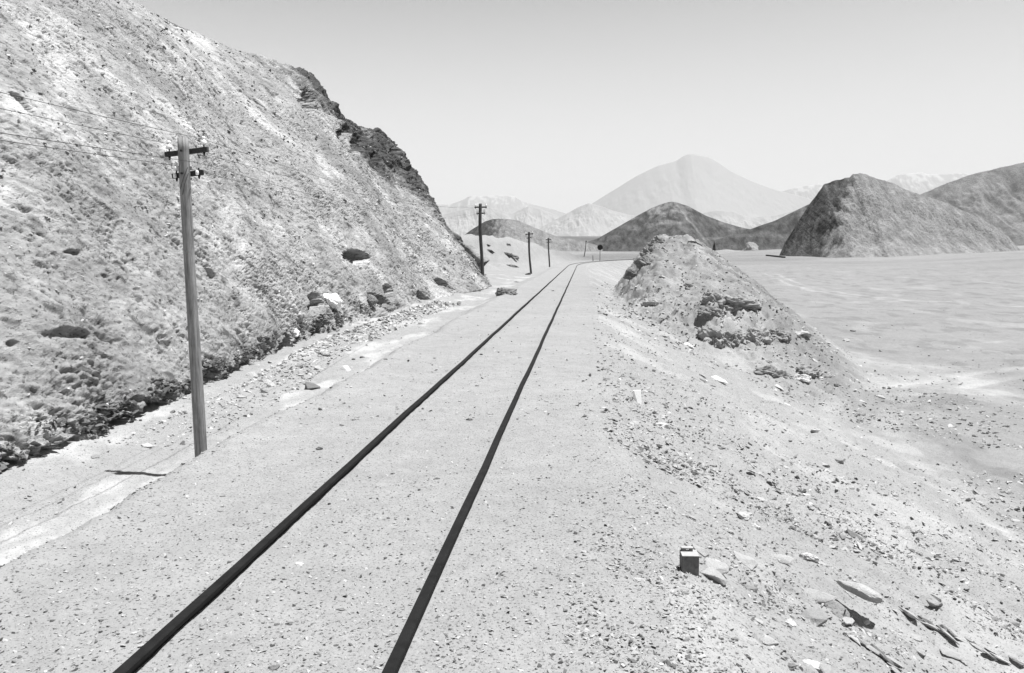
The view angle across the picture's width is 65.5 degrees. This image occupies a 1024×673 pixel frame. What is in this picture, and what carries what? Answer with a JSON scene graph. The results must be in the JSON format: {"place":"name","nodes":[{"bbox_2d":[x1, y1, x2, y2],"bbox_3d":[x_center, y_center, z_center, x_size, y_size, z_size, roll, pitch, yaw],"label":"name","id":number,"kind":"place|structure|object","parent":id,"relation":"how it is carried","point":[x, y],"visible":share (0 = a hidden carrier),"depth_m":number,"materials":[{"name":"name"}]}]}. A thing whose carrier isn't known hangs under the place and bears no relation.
{"place":"outdoors","nodes":[
{"label":"outdoors","id":0,"kind":"place"},
{"bbox_2d":[0,0,491,468],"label":"hill","id":1,"kind":"structure","parent":0,"point":[114,288],"depth_m":15.23,"materials":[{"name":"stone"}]},
{"bbox_2d":[0,296,388,472],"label":"gravel","id":2,"kind":"structure","parent":1,"relation":"on","point":[165,388],"depth_m":11.24,"materials":[{"name":"gravel"}]},
{"bbox_2d":[292,328,299,337],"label":"boulder","id":3,"kind":"object","parent":1,"relation":"on","point":[296,331],"visible":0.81,"depth_m":18.12,"materials":[{"name":"stone"}]},
{"bbox_2d":[323,293,342,308],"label":"boulder","id":4,"kind":"object","parent":1,"relation":"on","point":[334,300],"visible":0.94,"depth_m":20.75,"materials":[{"name":"stone"}]},
{"bbox_2d":[366,294,377,309],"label":"boulder","id":5,"kind":"object","parent":1,"relation":"on","point":[372,300],"visible":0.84,"depth_m":23.35,"materials":[{"name":"stone"}]},
{"bbox_2d":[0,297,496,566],"bbox_3d":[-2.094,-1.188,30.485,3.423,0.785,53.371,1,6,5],"label":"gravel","id":6,"kind":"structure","parent":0,"point":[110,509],"depth_m":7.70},
{"bbox_2d":[116,300,460,449],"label":"gravel","id":7,"kind":"structure","parent":0,"point":[410,310],"depth_m":17.07,"materials":[{"name":"gravel"}]},
{"bbox_2d":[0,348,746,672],"bbox_3d":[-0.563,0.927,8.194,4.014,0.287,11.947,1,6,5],"label":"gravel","id":8,"kind":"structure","parent":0,"point":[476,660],"depth_m":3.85,"materials":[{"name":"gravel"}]},
{"bbox_2d":[253,285,639,426],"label":"gravel","id":9,"kind":"structure","parent":0,"point":[489,414],"depth_m":9.47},
{"bbox_2d":[442,205,558,235],"bbox_3d":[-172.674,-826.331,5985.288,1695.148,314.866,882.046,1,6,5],"label":"foothills","id":10,"kind":"structure","parent":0,"point":[537,218],"depth_m":5897.18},
{"bbox_2d":[438,195,565,216],"bbox_3d":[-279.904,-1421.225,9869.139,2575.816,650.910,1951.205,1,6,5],"label":"distant mountains","id":11,"kind":"structure","parent":0,"point":[509,204],"depth_m":9757.41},
{"bbox_2d":[0,234,1023,672],"bbox_3d":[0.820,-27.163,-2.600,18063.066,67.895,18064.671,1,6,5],"label":"ground","id":12,"kind":"structure","parent":0,"point":[874,302],"depth_m":7.35,"materials":[{"name":"sand"}]},
{"bbox_2d":[164,136,208,456],"bbox_3d":[-3.387,-0.021,8.463,0.472,4.134,0.168,0,6,5],"label":"telegraph pole","id":13,"kind":"object","parent":12,"relation":"on","point":[185,174],"visible":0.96,"depth_m":8.35,"materials":[{"name":"grey wood"}]},
{"bbox_2d":[0,108,167,143],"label":"telegraph wire","id":14,"kind":"object","parent":13,"relation":"attached to","point":[79,125],"visible":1,"depth_m":6.81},
{"bbox_2d":[0,140,175,165],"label":"telegraph wire","id":15,"kind":"object","parent":13,"relation":"attached to","point":[82,152],"visible":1,"depth_m":6.79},
{"bbox_2d":[0,92,199,138],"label":"telegraph wire","id":16,"kind":"object","parent":13,"relation":"attached to","point":[94,114],"visible":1,"depth_m":6.41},
{"bbox_2d":[2,133,197,162],"bbox_3d":[-4.812,0.030,-8.008,0.004,0.426,33.000,1,6,5],"label":"telegraph wire","id":17,"kind":"object","parent":13,"relation":"attached to","point":[94,147],"visible":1,"depth_m":6.50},
{"bbox_2d":[171,144,470,206],"bbox_3d":[-2.770,-4.525,25.378,0.004,1.396,34.487,0,6,3],"label":"telegraph wire","id":18,"kind":"object","parent":13,"relation":"attached to","point":[303,180],"visible":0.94,"depth_m":12.36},
{"bbox_2d":[191,169,460,217],"bbox_3d":[-2.687,-4.236,25.401,0.004,1.334,34.486,0,6,3],"label":"telegraph wire","id":19,"kind":"object","parent":13,"relation":"attached to","point":[318,200],"visible":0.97,"depth_m":13.09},
{"bbox_2d":[201,163,470,218],"bbox_3d":[-2.376,-4.233,25.373,0.004,1.342,34.481,0,6,3],"label":"telegraph wire","id":20,"kind":"object","parent":13,"relation":"attached to","point":[325,198],"visible":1,"depth_m":12.75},
{"bbox_2d":[206,140,481,207],"bbox_3d":[-2.299,-4.540,25.334,0.004,1.371,34.480,0,6,3],"label":"telegraph wire","id":21,"kind":"object","parent":13,"relation":"attached to","point":[321,177],"visible":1,"depth_m":11.82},
{"bbox_2d":[246,372,256,375],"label":"stone","id":22,"kind":"object","parent":12,"relation":"on","point":[251,374],"visible":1,"depth_m":14.15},
{"bbox_2d":[264,379,274,384],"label":"stone","id":23,"kind":"object","parent":12,"relation":"on","point":[268,381],"visible":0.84,"depth_m":13.74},
{"bbox_2d":[268,664,279,670],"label":"rock","id":24,"kind":"object","parent":12,"relation":"on","point":[273,667],"visible":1,"depth_m":3.26,"materials":[{"name":"stone"}]},
{"bbox_2d":[305,382,319,389],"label":"stone","id":25,"kind":"object","parent":12,"relation":"on","point":[309,385],"visible":0.94,"depth_m":13.66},
{"bbox_2d":[339,365,350,370],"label":"stone","id":26,"kind":"object","parent":12,"relation":"on","point":[345,368],"visible":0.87,"depth_m":15.61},
{"bbox_2d":[113,259,631,672],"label":"rail","id":27,"kind":"object","parent":12,"relation":"on","point":[140,657],"visible":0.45,"depth_m":4.46,"materials":[{"name":"metal"}]},
{"bbox_2d":[474,203,486,275],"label":"telegraph pole","id":28,"kind":"object","parent":12,"relation":"on","point":[480,213],"visible":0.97,"depth_m":42.41,"materials":[{"name":"grey wood"}]},
{"bbox_2d":[495,287,517,295],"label":"boulder","id":29,"kind":"object","parent":12,"relation":"on","point":[503,291],"visible":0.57,"depth_m":31.46,"materials":[{"name":"stone"}]},
{"bbox_2d":[382,259,632,672],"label":"rail","id":30,"kind":"object","parent":12,"relation":"on","point":[396,657],"visible":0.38,"depth_m":4.43,"materials":[{"name":"metal"}]},
{"bbox_2d":[504,252,516,256],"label":"rock ledge","id":31,"kind":"object","parent":12,"relation":"on","point":[509,254],"visible":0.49,"depth_m":98.12,"materials":[{"name":"stone"}]},
{"bbox_2d":[525,231,532,273],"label":"telegraph pole","id":32,"kind":"object","parent":12,"relation":"on","point":[528,238],"visible":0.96,"depth_m":67.67,"materials":[{"name":"grey wood"}]},
{"bbox_2d":[546,238,550,266],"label":"telegraph pole","id":33,"kind":"object","parent":12,"relation":"on","point":[548,239],"visible":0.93,"depth_m":97.38,"materials":[{"name":"grey wood"}]},
{"bbox_2d":[623,269,635,279],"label":"rock crag","id":34,"kind":"structure","parent":12,"relation":"on","point":[630,273],"depth_m":38.60,"materials":[{"name":"stone"}]},
{"bbox_2d":[633,390,641,403],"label":"marker stone","id":35,"kind":"object","parent":12,"relation":"on","point":[637,396],"visible":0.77,"depth_m":9.94,"materials":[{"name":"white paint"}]},
{"bbox_2d":[633,255,653,268],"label":"rock crag","id":36,"kind":"structure","parent":12,"relation":"on","point":[641,262],"depth_m":37.84,"materials":[{"name":"stone"}]},
{"bbox_2d":[640,246,656,256],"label":"rock crag","id":37,"kind":"structure","parent":12,"relation":"on","point":[646,250],"depth_m":39.93,"materials":[{"name":"stone"}]},
{"bbox_2d":[641,299,659,306],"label":"boulder","id":38,"kind":"object","parent":12,"relation":"on","point":[649,302],"visible":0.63,"depth_m":31.12,"materials":[{"name":"stone"}]},
{"bbox_2d":[647,236,667,246],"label":"rock crag","id":39,"kind":"structure","parent":12,"relation":"on","point":[659,239],"depth_m":41.26,"materials":[{"name":"stone"}]},
{"bbox_2d":[656,422,670,428],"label":"rock","id":40,"kind":"object","parent":12,"relation":"on","point":[666,426],"visible":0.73,"depth_m":9.15,"materials":[{"name":"stone"}]},
{"bbox_2d":[683,283,692,289],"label":"rock crag","id":41,"kind":"structure","parent":12,"relation":"on","point":[688,286],"depth_m":33.30,"materials":[{"name":"stone"}]},
{"bbox_2d":[679,546,698,576],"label":"marker block","id":42,"kind":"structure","parent":12,"relation":"on","point":[689,561],"depth_m":4.29,"materials":[{"name":"concrete"}]},
{"bbox_2d":[692,543,709,556],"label":"stone","id":43,"kind":"object","parent":12,"relation":"on","point":[703,552],"visible":0.85,"depth_m":4.71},
{"bbox_2d":[697,305,724,318],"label":"boulder","id":44,"kind":"object","parent":12,"relation":"on","point":[706,312],"visible":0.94,"depth_m":27.67,"materials":[{"name":"stone"}]},
{"bbox_2d":[695,326,730,348],"bbox_3d":[6.631,0.232,26.579,1.191,1.198,1.294,-4,7,-35],"label":"boulder","id":45,"kind":"object","parent":12,"relation":"on","point":[710,336],"visible":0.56,"depth_m":26.12,"materials":[{"name":"stone"}]},
{"bbox_2d":[701,289,725,307],"bbox_3d":[7.272,-1.238,28.759,0.864,0.955,0.884,15,10,14],"label":"boulder","id":46,"kind":"object","parent":12,"relation":"on","point":[711,295],"visible":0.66,"depth_m":28.47,"materials":[{"name":"stone"}]},
{"bbox_2d":[701,567,726,584],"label":"stone","id":47,"kind":"object","parent":12,"relation":"on","point":[715,574],"visible":0.96,"depth_m":4.37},
{"bbox_2d":[704,558,728,573],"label":"stone","id":48,"kind":"object","parent":12,"relation":"on","point":[722,567],"visible":0.64,"depth_m":4.57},
{"bbox_2d":[605,234,832,377],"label":"gravel","id":49,"kind":"structure","parent":12,"relation":"on","point":[633,310],"depth_m":30.70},
{"bbox_2d":[711,375,726,382],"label":"stone","id":50,"kind":"object","parent":12,"relation":"on","point":[718,378],"visible":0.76,"depth_m":17.96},
{"bbox_2d":[723,330,743,346],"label":"boulder","id":51,"kind":"object","parent":12,"relation":"on","point":[735,337],"visible":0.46,"depth_m":26.41,"materials":[{"name":"stone"}]},
{"bbox_2d":[723,294,761,313],"bbox_3d":[8.113,-1.063,28.855,1.854,0.968,1.232,5,8,23],"label":"boulder","id":52,"kind":"object","parent":12,"relation":"on","point":[734,302],"visible":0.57,"depth_m":28.42,"materials":[{"name":"stone"}]},
{"bbox_2d":[736,511,752,519],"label":"rock","id":53,"kind":"object","parent":12,"relation":"on","point":[744,515],"visible":1,"depth_m":6.49,"materials":[{"name":"stone"}]},
{"bbox_2d":[733,551,757,569],"bbox_3d":[1.485,1.418,5.062,0.137,0.061,0.182,-7,30,-38],"label":"stone","id":54,"kind":"object","parent":12,"relation":"on","point":[750,563],"visible":0.94,"depth_m":5.03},
{"bbox_2d":[743,648,751,657],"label":"stone","id":55,"kind":"object","parent":12,"relation":"on","point":[747,653],"visible":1,"depth_m":3.49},
{"bbox_2d":[742,242,758,250],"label":"rock heap","id":56,"kind":"object","parent":12,"relation":"on","point":[749,246],"visible":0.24,"depth_m":455.82,"materials":[{"name":"stone"}]},
{"bbox_2d":[744,584,757,592],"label":"stone","id":57,"kind":"object","parent":12,"relation":"on","point":[754,589],"visible":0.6,"depth_m":4.57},
{"bbox_2d":[751,523,761,529],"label":"rock","id":58,"kind":"object","parent":12,"relation":"on","point":[755,525],"visible":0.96,"depth_m":6.41,"materials":[{"name":"stone"}]},
{"bbox_2d":[742,323,773,345],"bbox_3d":[8.186,0.019,26.848,1.242,0.983,1.159,8,4,-17],"label":"boulder","id":59,"kind":"object","parent":12,"relation":"on","point":[757,334],"visible":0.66,"depth_m":26.50,"materials":[{"name":"stone"}]},
{"bbox_2d":[754,618,764,625],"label":"stone","id":60,"kind":"object","parent":12,"relation":"on","point":[759,621],"visible":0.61,"depth_m":4.06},
{"bbox_2d":[753,365,776,374],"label":"boulder","id":61,"kind":"object","parent":12,"relation":"on","point":[769,369],"visible":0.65,"depth_m":24.00,"materials":[{"name":"stone"}]},
{"bbox_2d":[760,634,778,644],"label":"stone","id":62,"kind":"object","parent":12,"relation":"on","point":[766,639],"visible":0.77,"depth_m":3.87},
{"bbox_2d":[769,328,791,342],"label":"boulder","id":63,"kind":"object","parent":12,"relation":"on","point":[784,336],"visible":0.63,"depth_m":27.49,"materials":[{"name":"stone"}]},
{"bbox_2d":[771,369,793,378],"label":"boulder","id":64,"kind":"object","parent":12,"relation":"on","point":[781,373],"visible":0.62,"depth_m":23.89,"materials":[{"name":"stone"}]},
{"bbox_2d":[774,554,793,561],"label":"stone","id":65,"kind":"object","parent":12,"relation":"on","point":[788,558],"visible":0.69,"depth_m":5.45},
{"bbox_2d":[777,558,790,564],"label":"stone","id":66,"kind":"object","parent":12,"relation":"on","point":[783,561],"visible":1,"depth_m":5.35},
{"bbox_2d":[785,618,796,626],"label":"rock","id":67,"kind":"object","parent":12,"relation":"on","point":[790,621],"visible":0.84,"depth_m":4.27,"materials":[{"name":"stone"}]},
{"bbox_2d":[787,663,795,670],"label":"rock","id":68,"kind":"object","parent":12,"relation":"on","point":[791,666],"visible":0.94,"depth_m":3.64,"materials":[{"name":"stone"}]},
{"bbox_2d":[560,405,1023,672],"bbox_3d":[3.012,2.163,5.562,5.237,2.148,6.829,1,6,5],"label":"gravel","id":69,"kind":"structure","parent":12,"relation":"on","point":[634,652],"depth_m":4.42,"materials":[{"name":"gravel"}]},
{"bbox_2d":[793,374,810,383],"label":"boulder","id":70,"kind":"object","parent":12,"relation":"on","point":[804,378],"visible":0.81,"depth_m":24.10,"materials":[{"name":"stone"}]},
{"bbox_2d":[796,330,811,337],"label":"boulder","id":71,"kind":"object","parent":12,"relation":"on","point":[804,333],"visible":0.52,"depth_m":28.41,"materials":[{"name":"stone"}]},
{"bbox_2d":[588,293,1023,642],"bbox_3d":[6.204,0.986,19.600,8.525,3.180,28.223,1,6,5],"label":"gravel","id":72,"kind":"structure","parent":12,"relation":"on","point":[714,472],"depth_m":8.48,"materials":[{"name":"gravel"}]},
{"bbox_2d":[795,365,820,377],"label":"boulder","id":73,"kind":"object","parent":12,"relation":"on","point":[812,372],"visible":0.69,"depth_m":24.72,"materials":[{"name":"stone"}]},
{"bbox_2d":[596,234,1023,448],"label":"gravel","id":74,"kind":"structure","parent":12,"relation":"on","point":[889,419],"depth_m":23.48,"materials":[{"name":"gravel"}]},
{"bbox_2d":[799,552,820,563],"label":"rock","id":75,"kind":"object","parent":12,"relation":"on","point":[811,557],"visible":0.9,"depth_m":6.04,"materials":[{"name":"stone"}]},
{"bbox_2d":[802,659,821,671],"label":"rock","id":76,"kind":"object","parent":12,"relation":"on","point":[813,663],"visible":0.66,"depth_m":3.84,"materials":[{"name":"stone"}]},
{"bbox_2d":[806,664,818,672],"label":"stone","id":77,"kind":"object","parent":12,"relation":"on","point":[810,669],"visible":1,"depth_m":3.68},
{"bbox_2d":[800,608,827,626],"bbox_3d":[1.724,1.613,4.571,0.204,0.076,0.149,-8,9,-23],"label":"stone","id":78,"kind":"object","parent":12,"relation":"on","point":[819,616],"visible":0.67,"depth_m":4.54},
{"bbox_2d":[804,588,836,602],"bbox_3d":[1.913,1.628,4.992,0.240,0.088,0.157,-7,-6,38],"label":"stone","id":79,"kind":"object","parent":12,"relation":"on","point":[818,596],"visible":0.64,"depth_m":4.95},
{"bbox_2d":[819,664,839,672],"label":"stone","id":80,"kind":"object","parent":12,"relation":"on","point":[825,668],"visible":0.91,"depth_m":3.80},
{"bbox_2d":[835,457,845,462],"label":"stone","id":81,"kind":"object","parent":12,"relation":"on","point":[840,460],"visible":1,"depth_m":11.74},
{"bbox_2d":[842,617,854,625],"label":"stone","id":82,"kind":"object","parent":12,"relation":"on","point":[848,620],"visible":0.97,"depth_m":4.78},
{"bbox_2d":[843,630,856,638],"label":"rock","id":83,"kind":"object","parent":12,"relation":"on","point":[853,633],"visible":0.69,"depth_m":4.45,"materials":[{"name":"stone"}]},
{"bbox_2d":[845,529,863,539],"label":"stone","id":84,"kind":"object","parent":12,"relation":"on","point":[851,533],"visible":0.9,"depth_m":7.53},
{"bbox_2d":[849,635,860,645],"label":"shale fragment","id":85,"kind":"object","parent":12,"relation":"on","point":[855,639],"visible":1,"depth_m":4.41,"materials":[{"name":"stone"}]},
{"bbox_2d":[835,580,882,603],"bbox_3d":[2.223,1.617,5.097,0.294,0.088,0.212,27,5,29],"label":"rock","id":86,"kind":"object","parent":12,"relation":"on","point":[864,592],"visible":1,"depth_m":5.03,"materials":[{"name":"stone"}]},
{"bbox_2d":[858,639,868,646],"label":"shale fragment","id":87,"kind":"object","parent":12,"relation":"on","point":[862,642],"visible":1,"depth_m":4.40,"materials":[{"name":"stone"}]},
{"bbox_2d":[862,617,869,624],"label":"rock","id":88,"kind":"object","parent":12,"relation":"on","point":[865,620],"visible":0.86,"depth_m":5.04,"materials":[{"name":"stone"}]},
{"bbox_2d":[745,279,1023,539],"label":"gravel","id":89,"kind":"structure","parent":12,"relation":"on","point":[995,497],"depth_m":16.35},
{"bbox_2d":[884,654,902,666],"bbox_3d":[2.075,1.761,4.328,0.119,0.024,0.066,28,9,41],"label":"shale fragment","id":90,"kind":"object","parent":12,"relation":"on","point":[896,662],"visible":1,"depth_m":4.30,"materials":[{"name":"stone"}]},
{"bbox_2d":[879,652,897,666],"bbox_3d":[2.050,1.760,4.326,0.112,0.020,0.053,36,10,39],"label":"shale fragment","id":91,"kind":"object","parent":90,"relation":"on","point":[888,660],"visible":0.91,"depth_m":4.31,"materials":[{"name":"stone"}]},
{"bbox_2d":[866,645,881,655],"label":"shale fragment","id":92,"kind":"object","parent":91,"relation":"on","point":[872,649],"visible":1,"depth_m":4.36,"materials":[{"name":"stone"}]},
{"bbox_2d":[891,666,900,672],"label":"shale fragment","id":93,"kind":"object","parent":12,"relation":"on","point":[894,670],"visible":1,"depth_m":4.23,"materials":[{"name":"stone"}]},
{"bbox_2d":[894,645,908,655],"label":"rock","id":94,"kind":"object","parent":12,"relation":"on","point":[901,649],"visible":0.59,"depth_m":4.71,"materials":[{"name":"stone"}]},
{"bbox_2d":[898,606,918,619],"bbox_3d":[2.833,1.976,5.690,0.155,0.035,0.085,33,1,30],"label":"shale fragment","id":95,"kind":"object","parent":12,"relation":"on","point":[909,614],"visible":1,"depth_m":5.66,"materials":[{"name":"stone"}]},
{"bbox_2d":[916,649,925,655],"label":"stone","id":96,"kind":"object","parent":12,"relation":"on","point":[921,653],"visible":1,"depth_m":4.91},
{"bbox_2d":[920,621,943,633],"bbox_3d":[3.031,2.097,5.746,0.190,0.035,0.052,24,2,29],"label":"shale fragment","id":97,"kind":"object","parent":12,"relation":"on","point":[932,626],"visible":0.88,"depth_m":5.74,"materials":[{"name":"stone"}]},
{"bbox_2d":[926,599,942,606],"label":"stone","id":98,"kind":"object","parent":12,"relation":"on","point":[931,603],"visible":1,"depth_m":6.20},
{"bbox_2d":[937,625,959,644],"bbox_3d":[3.107,2.127,5.675,0.057,0.020,0.192,22,19,-46],"label":"shale fragment","id":99,"kind":"object","parent":12,"relation":"on","point":[947,634],"visible":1,"depth_m":5.66,"materials":[{"name":"stone"}]},
{"bbox_2d":[940,646,968,660],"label":"stone","id":100,"kind":"object","parent":12,"relation":"on","point":[947,651],"visible":1,"depth_m":5.09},
{"bbox_2d":[970,642,983,651],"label":"shale fragment","id":101,"kind":"object","parent":12,"relation":"on","point":[976,646],"visible":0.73,"depth_m":5.70,"materials":[{"name":"stone"}]},
{"bbox_2d":[974,640,989,651],"bbox_3d":[3.407,2.251,5.738,0.168,0.035,0.069,34,7,36],"label":"shale fragment","id":102,"kind":"object","parent":12,"relation":"on","point":[979,644],"visible":0.53,"depth_m":5.74,"materials":[{"name":"stone"}]},
{"bbox_2d":[982,649,997,661],"bbox_3d":[3.364,2.242,5.600,0.122,0.019,0.055,39,7,33],"label":"shale fragment","id":103,"kind":"object","parent":12,"relation":"on","point":[988,653],"visible":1,"depth_m":5.59,"materials":[{"name":"stone"}]},
{"bbox_2d":[989,652,1010,664],"bbox_3d":[3.414,2.255,5.575,0.155,0.021,0.050,28,12,33],"label":"shale fragment","id":104,"kind":"object","parent":12,"relation":"on","point":[999,658],"visible":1,"depth_m":5.56,"materials":[{"name":"stone"}]},
{"bbox_2d":[1004,622,1012,630],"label":"rock","id":105,"kind":"object","parent":12,"relation":"on","point":[1007,625],"visible":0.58,"depth_m":6.54,"materials":[{"name":"stone"}]},
{"bbox_2d":[465,219,601,250],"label":"hill","id":106,"kind":"structure","parent":0,"point":[489,228],"depth_m":609.47,"materials":[{"name":"stone"}]},
{"bbox_2d":[131,0,1023,213],"label":"sky","id":107,"kind":"structure","parent":0,"point":[558,105],"materials":[{"name":"white"}]},
{"bbox_2d":[539,203,793,235],"bbox_3d":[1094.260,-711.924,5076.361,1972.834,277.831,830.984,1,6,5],"label":"foothills","id":108,"kind":"structure","parent":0,"point":[588,219],"depth_m":5014.74,"materials":[{"name":"stone"}]},
{"bbox_2d":[587,202,749,250],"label":"hill","id":109,"kind":"structure","parent":0,"point":[638,232],"depth_m":861.15,"materials":[{"name":"stone"}]},
{"bbox_2d":[592,154,811,217],"bbox_3d":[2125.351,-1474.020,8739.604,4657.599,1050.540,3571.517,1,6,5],"label":"volcano","id":110,"kind":"structure","parent":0,"point":[701,184],"depth_m":8426.87},
{"bbox_2d":[712,204,808,250],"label":"hill","id":111,"kind":"structure","parent":0,"point":[775,234],"depth_m":670.10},
{"bbox_2d":[782,184,821,199],"bbox_3d":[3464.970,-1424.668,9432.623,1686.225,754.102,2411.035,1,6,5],"label":"distant mountains","id":112,"kind":"structure","parent":0,"point":[810,191],"depth_m":9325.35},
{"bbox_2d":[779,173,1019,257],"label":"hill","id":113,"kind":"structure","parent":0,"point":[860,215],"depth_m":228.10,"materials":[{"name":"stone"}]},
{"bbox_2d":[888,172,969,193],"bbox_3d":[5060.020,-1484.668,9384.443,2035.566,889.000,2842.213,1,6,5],"label":"distant mountains","id":114,"kind":"structure","parent":0,"point":[920,183],"depth_m":9254.48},
{"bbox_2d":[920,162,1023,245],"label":"hill","id":115,"kind":"structure","parent":0,"point":[994,197],"depth_m":382.60,"materials":[{"name":"stone"}]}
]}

